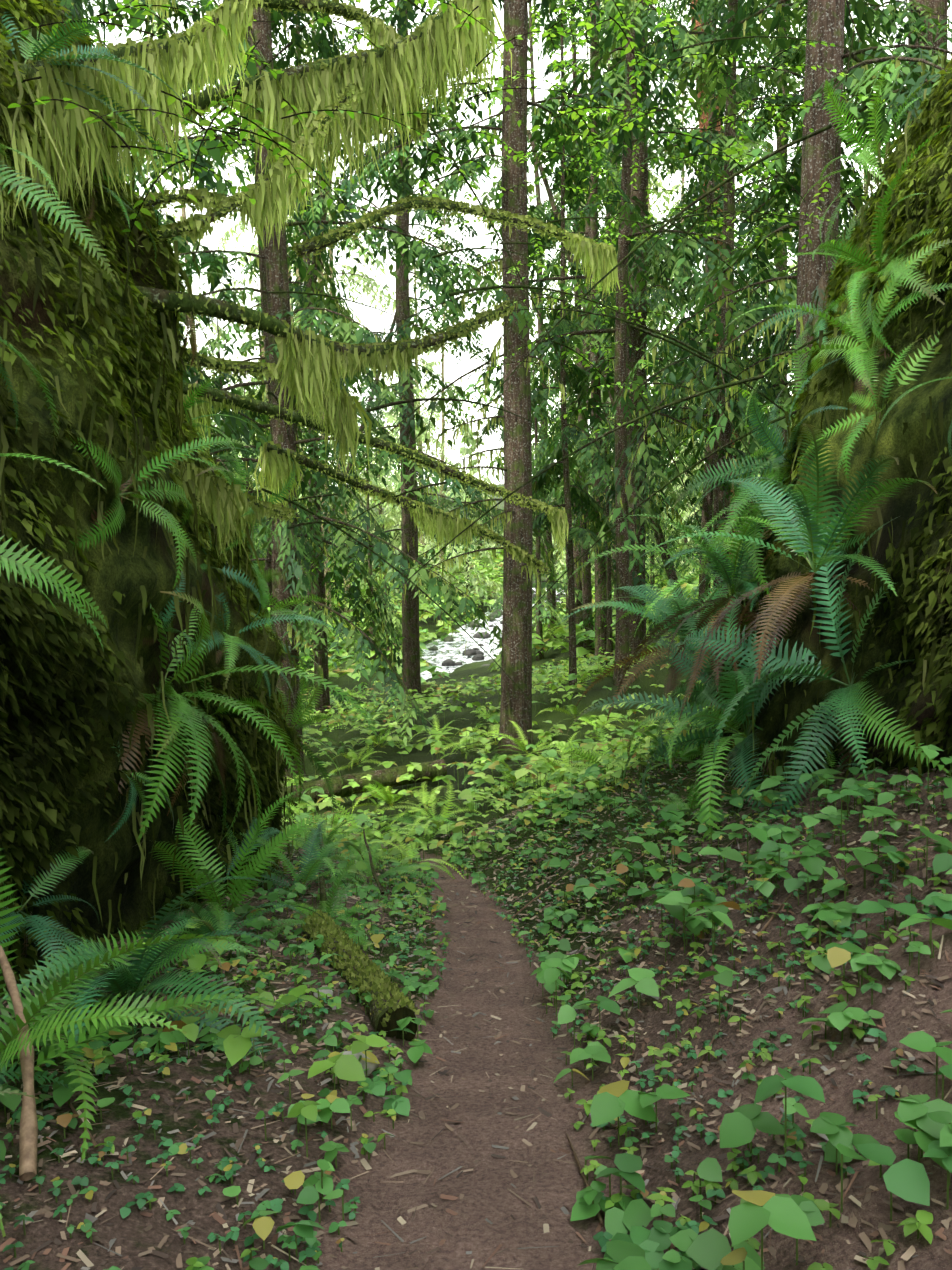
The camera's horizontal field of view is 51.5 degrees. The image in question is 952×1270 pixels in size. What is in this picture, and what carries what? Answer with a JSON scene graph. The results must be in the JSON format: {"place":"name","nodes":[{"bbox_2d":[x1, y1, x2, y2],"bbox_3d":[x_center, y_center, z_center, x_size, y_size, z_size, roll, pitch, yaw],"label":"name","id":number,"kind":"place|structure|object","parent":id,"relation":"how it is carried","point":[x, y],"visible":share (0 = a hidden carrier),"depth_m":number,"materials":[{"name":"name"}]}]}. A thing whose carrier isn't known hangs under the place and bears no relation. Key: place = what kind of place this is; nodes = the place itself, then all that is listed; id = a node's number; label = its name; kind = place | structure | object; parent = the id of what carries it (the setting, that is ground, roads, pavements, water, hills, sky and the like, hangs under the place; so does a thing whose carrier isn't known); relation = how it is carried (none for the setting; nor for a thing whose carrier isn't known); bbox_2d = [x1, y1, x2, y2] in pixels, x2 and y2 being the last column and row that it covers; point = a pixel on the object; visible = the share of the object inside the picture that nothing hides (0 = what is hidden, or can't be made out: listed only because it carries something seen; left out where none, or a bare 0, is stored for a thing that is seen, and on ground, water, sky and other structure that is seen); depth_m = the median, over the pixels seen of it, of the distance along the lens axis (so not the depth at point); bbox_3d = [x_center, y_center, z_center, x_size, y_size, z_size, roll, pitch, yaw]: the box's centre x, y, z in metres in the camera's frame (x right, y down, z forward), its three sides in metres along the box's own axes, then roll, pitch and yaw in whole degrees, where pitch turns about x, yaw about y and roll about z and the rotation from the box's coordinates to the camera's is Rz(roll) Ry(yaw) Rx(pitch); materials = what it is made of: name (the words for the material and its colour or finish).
{"place":"outdoors","nodes":[
{"label":"outdoors","id":0,"kind":"place"},
{"bbox_2d":[0,478,951,1269],"bbox_3d":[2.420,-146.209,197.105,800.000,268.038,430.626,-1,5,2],"label":"ground","id":1,"kind":"structure","parent":0,"point":[484,1186],"depth_m":3.71,"materials":[{"name":"brown soil"}]},
{"bbox_2d":[0,0,293,989],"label":"rock wall","id":2,"kind":"structure","parent":1,"relation":"on","point":[128,570],"depth_m":5.03,"materials":[{"name":"green plant"}]},
{"bbox_2d":[301,909,419,1026],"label":"log moss tufts","id":3,"kind":"object","parent":1,"relation":"on","point":[327,929],"visible":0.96,"depth_m":5.38,"materials":[{"name":"green plant"}]},
{"bbox_2d":[279,668,532,1041],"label":"fallen logs","id":4,"kind":"object","parent":1,"relation":"on","point":[385,777],"visible":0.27,"depth_m":15.13,"materials":[{"name":"green plant"}]},
{"bbox_2d":[62,10,778,715],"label":"tree trunks","id":5,"kind":"object","parent":1,"relation":"on","point":[610,572],"visible":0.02,"depth_m":30.35,"materials":[{"name":"brown plant"}]},
{"bbox_2d":[0,842,852,1225],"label":"sticks","id":6,"kind":"object","parent":1,"relation":"on","point":[28,1144],"visible":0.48,"depth_m":3.14,"materials":[{"name":"brown wood"}]},
{"bbox_2d":[313,580,565,1075],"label":"stones","id":7,"kind":"object","parent":1,"relation":"on","point":[478,656],"visible":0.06,"depth_m":49.27,"materials":[{"name":"grey stone"}]},
{"bbox_2d":[13,0,914,700],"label":"mossy branches","id":8,"kind":"object","parent":1,"relation":"on","point":[173,300],"visible":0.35,"depth_m":7.10,"materials":[{"name":"green plant"}]},
{"bbox_2d":[0,12,951,1236],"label":"ferns","id":9,"kind":"object","parent":1,"relation":"on","point":[717,639],"visible":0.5,"depth_m":6.37,"materials":[{"name":"green plant"}]},
{"bbox_2d":[0,0,951,997],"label":"wall moss drapes","id":10,"kind":"object","parent":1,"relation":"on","point":[170,418],"depth_m":5.39,"materials":[{"name":"green plant"}]},
{"bbox_2d":[0,0,951,700],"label":"hanging moss","id":11,"kind":"object","parent":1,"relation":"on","point":[404,76],"visible":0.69,"depth_m":6.62,"materials":[{"name":"green plant"}]},
{"bbox_2d":[0,734,951,1269],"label":"forest litter","id":12,"kind":"object","parent":1,"relation":"on","point":[220,1216],"visible":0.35,"depth_m":3.80,"materials":[{"name":"brown plant"}]},
{"bbox_2d":[0,541,951,1269],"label":"ground cover","id":13,"kind":"object","parent":1,"relation":"on","point":[638,1247],"depth_m":4.36,"materials":[{"name":"green plant"}]},
{"bbox_2d":[122,10,867,616],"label":"trunks","id":14,"kind":"object","parent":1,"relation":"on","point":[346,610],"visible":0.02,"depth_m":65.38,"materials":[{"name":"brown wood"}]},
{"bbox_2d":[49,0,951,787],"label":"conifer","id":15,"kind":"object","parent":1,"relation":"on","point":[689,256],"depth_m":19.51,"materials":[{"name":"green plant"}]},
{"bbox_2d":[55,0,947,717],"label":"forest trunks","id":16,"kind":"object","parent":1,"relation":"on","point":[621,538],"visible":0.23,"depth_m":22.50,"materials":[{"name":"brown plant"}]},
{"bbox_2d":[2,0,951,712],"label":"broadleaf","id":17,"kind":"object","parent":16,"relation":"attached to","point":[426,134],"depth_m":7.99,"materials":[{"name":"green plant"}]},
{"bbox_2d":[690,0,753,561],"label":"cedar trunks","id":18,"kind":"object","parent":1,"relation":"on","point":[703,113],"depth_m":43.39,"materials":[{"name":"brown plant"}]},
{"bbox_2d":[718,79,951,776],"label":"rock wall","id":19,"kind":"structure","parent":1,"relation":"on","point":[893,440],"depth_m":6.59,"materials":[{"name":"green plant"}]},
{"bbox_2d":[420,588,564,679],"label":"creek water","id":20,"kind":"structure","parent":0,"point":[454,649],"depth_m":52.01,"materials":[{"name":"white liquid"}]},
{"bbox_2d":[83,0,951,487],"label":"sky","id":21,"kind":"structure","parent":0,"point":[371,316],"materials":[{"name":"white"}]}
]}

